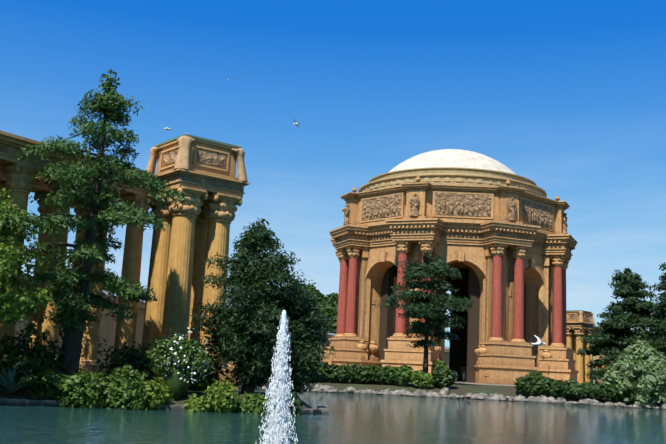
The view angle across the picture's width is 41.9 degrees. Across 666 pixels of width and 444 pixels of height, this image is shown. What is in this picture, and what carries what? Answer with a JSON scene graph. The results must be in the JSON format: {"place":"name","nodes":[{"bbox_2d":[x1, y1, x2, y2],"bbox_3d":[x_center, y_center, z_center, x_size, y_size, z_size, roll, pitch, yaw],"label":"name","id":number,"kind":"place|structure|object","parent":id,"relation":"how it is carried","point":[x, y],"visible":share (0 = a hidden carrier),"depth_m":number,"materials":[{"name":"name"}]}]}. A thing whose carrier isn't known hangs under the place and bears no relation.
{"place":"outdoors","nodes":[
{"label":"outdoors","id":0,"kind":"place"},
{"bbox_2d":[0,373,663,408],"bbox_3d":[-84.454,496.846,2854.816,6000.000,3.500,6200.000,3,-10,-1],"label":"terrain","id":1,"kind":"structure","parent":0,"point":[464,388],"depth_m":128.54,"materials":[{"name":"green plant"}]},
{"bbox_2d":[0,362,35,393],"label":"agave plant","id":2,"kind":"object","parent":1,"relation":"on","point":[8,384],"visible":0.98,"depth_m":51.34,"materials":[{"name":"green plant"}]},
{"bbox_2d":[0,187,52,332],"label":"tree","id":3,"kind":"object","parent":1,"relation":"on","point":[14,307],"depth_m":50.76,"materials":[{"name":"green plant"}]},
{"bbox_2d":[0,328,74,385],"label":"island shrub","id":4,"kind":"object","parent":1,"relation":"on","point":[27,356],"depth_m":54.07,"materials":[{"name":"green plant"}]},
{"bbox_2d":[18,369,72,397],"bbox_3d":[-16.955,9.688,52.161,4.234,1.717,3.583,3,-10,-1],"label":"bush","id":5,"kind":"object","parent":1,"relation":"on","point":[49,376],"visible":0.71,"depth_m":51.65,"materials":[{"name":"green plant"}]},
{"bbox_2d":[24,286,106,353],"bbox_3d":[-19.691,8.210,64.962,5.748,7.834,4.931,3,-10,-1],"label":"tree","id":6,"kind":"object","parent":1,"relation":"on","point":[32,325],"depth_m":64.05,"materials":[{"name":"green plant"}]},
{"bbox_2d":[56,368,112,407],"bbox_3d":[-14.652,10.329,51.867,3.394,3.180,3.665,3,-10,-1],"label":"island shrub","id":7,"kind":"object","parent":1,"relation":"on","point":[83,387],"depth_m":51.07,"materials":[{"name":"green plant"}]},
{"bbox_2d":[0,69,194,385],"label":"tree","id":8,"kind":"object","parent":1,"relation":"on","point":[97,251],"depth_m":55.94,"materials":[{"name":"green plant"}]},
{"bbox_2d":[0,130,249,389],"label":"colonnade","id":9,"kind":"object","parent":1,"relation":"on","point":[191,238],"visible":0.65,"depth_m":66.23,"materials":[{"name":"stone"}]},
{"bbox_2d":[102,364,153,409],"bbox_3d":[-12.382,10.292,52.376,2.996,3.446,3.632,3,-10,-1],"label":"island shrub","id":10,"kind":"object","parent":1,"relation":"on","point":[125,381],"depth_m":51.80,"materials":[{"name":"green plant"}]},
{"bbox_2d":[96,341,163,381],"bbox_3d":[-13.783,9.688,58.709,4.691,3.408,4.174,3,-10,-1],"label":"island shrub","id":11,"kind":"object","parent":1,"relation":"on","point":[134,356],"depth_m":58.35,"materials":[{"name":"green plant"}]},
{"bbox_2d":[136,376,173,409],"bbox_3d":[-11.074,10.613,53.095,2.599,2.350,2.805,3,-10,-1],"label":"island shrub","id":12,"kind":"object","parent":1,"relation":"on","point":[159,395],"depth_m":52.78,"materials":[{"name":"green plant"}]},
{"bbox_2d":[0,398,328,413],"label":"island kerb stones","id":13,"kind":"object","parent":1,"relation":"on","point":[322,410],"visible":0.23,"depth_m":51.35,"materials":[{"name":"grey stone"}]},
{"bbox_2d":[146,327,210,399],"bbox_3d":[-9.843,8.990,55.380,4.162,4.621,3.423,3,-10,-1],"label":"flowering shrub","id":14,"kind":"object","parent":1,"relation":"on","point":[185,345],"depth_m":54.66,"materials":[{"name":"green plant"}]},
{"bbox_2d":[183,393,211,411],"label":"island shrub","id":15,"kind":"object","parent":1,"relation":"on","point":[194,404],"visible":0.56,"depth_m":53.03,"materials":[{"name":"green plant"}]},
{"bbox_2d":[188,344,229,390],"bbox_3d":[-9.279,10.215,60.502,4.029,3.373,4.776,3,-10,-1],"label":"island shrub","id":16,"kind":"object","parent":1,"relation":"on","point":[213,369],"depth_m":59.59,"materials":[{"name":"green plant"}]},
{"bbox_2d":[201,379,239,412],"bbox_3d":[-7.194,11.216,53.847,2.738,2.979,2.692,3,-10,-1],"label":"island shrub","id":17,"kind":"object","parent":1,"relation":"on","point":[220,398],"visible":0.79,"depth_m":53.16,"materials":[{"name":"green plant"}]},
{"bbox_2d":[14,274,449,369],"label":"exhibition hall wall","id":18,"kind":"structure","parent":1,"relation":"on","point":[107,330],"depth_m":155.12,"materials":[{"name":"stone"}]},
{"bbox_2d":[187,217,315,393],"bbox_3d":[-5.180,5.901,60.522,8.731,12.557,9.033,-5,-13,39],"label":"tree","id":19,"kind":"object","parent":1,"relation":"on","point":[246,295],"depth_m":58.76,"materials":[{"name":"green plant"}]},
{"bbox_2d":[235,391,270,413],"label":"island shrub","id":20,"kind":"object","parent":1,"relation":"on","point":[251,403],"visible":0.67,"depth_m":54.01,"materials":[{"name":"green plant"}]},
{"bbox_2d":[227,346,337,370],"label":"terrace wall","id":21,"kind":"structure","parent":1,"relation":"on","point":[327,356],"depth_m":168.11,"materials":[{"name":"stone"}]},
{"bbox_2d":[267,390,302,414],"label":"island shrub","id":22,"kind":"object","parent":1,"relation":"on","point":[297,410],"visible":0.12,"depth_m":54.66,"materials":[{"name":"green plant"}]},
{"bbox_2d":[243,276,334,396],"bbox_3d":[-3.046,8.099,61.023,6.393,8.648,7.051,3,-10,-1],"label":"tree","id":23,"kind":"object","parent":1,"relation":"on","point":[300,378],"depth_m":59.76,"materials":[{"name":"green plant"}]},
{"bbox_2d":[294,363,326,381],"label":"hedge","id":24,"kind":"object","parent":1,"relation":"on","point":[320,373],"depth_m":129.41,"materials":[{"name":"green plant"}]},
{"bbox_2d":[301,282,324,305],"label":"tree","id":25,"kind":"object","parent":1,"relation":"on","point":[319,295],"depth_m":307.78,"materials":[{"name":"green plant"}]},
{"bbox_2d":[311,292,338,332],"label":"tree","id":26,"kind":"object","parent":1,"relation":"on","point":[328,304],"visible":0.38,"depth_m":292.17,"materials":[{"name":"green plant"}]},
{"bbox_2d":[317,361,392,383],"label":"hedge","id":27,"kind":"object","parent":1,"relation":"on","point":[334,372],"depth_m":130.57,"materials":[{"name":"green plant"}]},
{"bbox_2d":[387,365,412,386],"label":"bush","id":28,"kind":"object","parent":1,"relation":"on","point":[403,371],"depth_m":130.30,"materials":[{"name":"green plant"}]},
{"bbox_2d":[410,370,433,388],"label":"bush","id":29,"kind":"object","parent":1,"relation":"on","point":[417,376],"depth_m":129.32,"materials":[{"name":"green plant"}]},
{"bbox_2d":[371,251,473,373],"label":"cypress tree","id":30,"kind":"object","parent":1,"relation":"on","point":[419,272],"depth_m":133.65,"materials":[{"name":"green plant"}]},
{"bbox_2d":[431,367,457,388],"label":"bush","id":31,"kind":"object","parent":1,"relation":"on","point":[445,376],"depth_m":129.90,"materials":[{"name":"green plant"}]},
{"bbox_2d":[432,360,446,370],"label":"shrub leaves","id":32,"kind":"object","parent":31,"relation":"attached to","point":[440,363],"visible":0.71,"depth_m":153.73,"materials":[{"name":"green plant"}]},
{"bbox_2d":[257,382,665,409],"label":"shore rocks","id":33,"kind":"object","parent":1,"relation":"on","point":[444,392],"visible":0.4,"depth_m":125.69,"materials":[{"name":"grey stone"}]},
{"bbox_2d":[525,370,544,381],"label":"small shrub","id":34,"kind":"object","parent":1,"relation":"on","point":[532,375],"visible":0.58,"depth_m":136.98,"materials":[{"name":"green plant"}]},
{"bbox_2d":[514,376,580,397],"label":"hedge","id":35,"kind":"object","parent":1,"relation":"on","point":[541,386],"depth_m":127.11,"materials":[{"name":"green plant"}]},
{"bbox_2d":[566,310,612,384],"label":"colonnade","id":36,"kind":"object","parent":1,"relation":"on","point":[580,323],"visible":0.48,"depth_m":211.64,"materials":[{"name":"stone"}]},
{"bbox_2d":[570,382,632,401],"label":"hedge","id":37,"kind":"object","parent":1,"relation":"on","point":[591,389],"depth_m":125.48,"materials":[{"name":"green plant"}]},
{"bbox_2d":[573,268,657,380],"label":"tree","id":38,"kind":"object","parent":1,"relation":"on","point":[613,326],"depth_m":194.06,"materials":[{"name":"green plant"}]},
{"bbox_2d":[603,359,638,380],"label":"hedge","id":39,"kind":"object","parent":1,"relation":"on","point":[608,367],"visible":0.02,"depth_m":148.75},
{"bbox_2d":[600,339,665,405],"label":"bush","id":40,"kind":"object","parent":1,"relation":"on","point":[650,386],"depth_m":124.01,"materials":[{"name":"green plant"}]},
{"bbox_2d":[632,262,665,349],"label":"tree","id":41,"kind":"object","parent":1,"relation":"on","point":[661,286],"depth_m":191.68,"materials":[{"name":"green plant"}]},
{"bbox_2d":[637,293,665,356],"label":"tree","id":42,"kind":"object","parent":1,"relation":"on","point":[660,334],"depth_m":175.52,"materials":[{"name":"green plant"}]},
{"bbox_2d":[0,392,665,443],"bbox_3d":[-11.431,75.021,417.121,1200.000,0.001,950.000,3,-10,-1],"label":"lagoon water","id":43,"kind":"structure","parent":0,"point":[351,418],"depth_m":46.72,"materials":[{"name":"teal liquid"}]},
{"bbox_2d":[259,310,297,443],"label":"fountain jet","id":44,"kind":"object","parent":43,"relation":"on","point":[277,422],"visible":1,"depth_m":24.35,"materials":[{"name":"white liquid"}]},
{"bbox_2d":[0,0,665,359],"label":"sky","id":45,"kind":"structure","parent":0,"point":[569,96],"materials":[{"name":"blue"}]},
{"bbox_2d":[328,149,578,384],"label":"rotunda building","id":46,"kind":"structure","parent":0,"point":[493,231],"depth_m":165.16,"materials":[{"name":"stone"}]},
{"bbox_2d":[532,335,545,345],"bbox_3d":[13.922,7.973,58.747,1.052,0.753,1.068,-1,-11,21],"label":"gull","id":47,"kind":"object","parent":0,"point":[538,343],"visible":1,"depth_m":58.81,"materials":[{"name":"white"}]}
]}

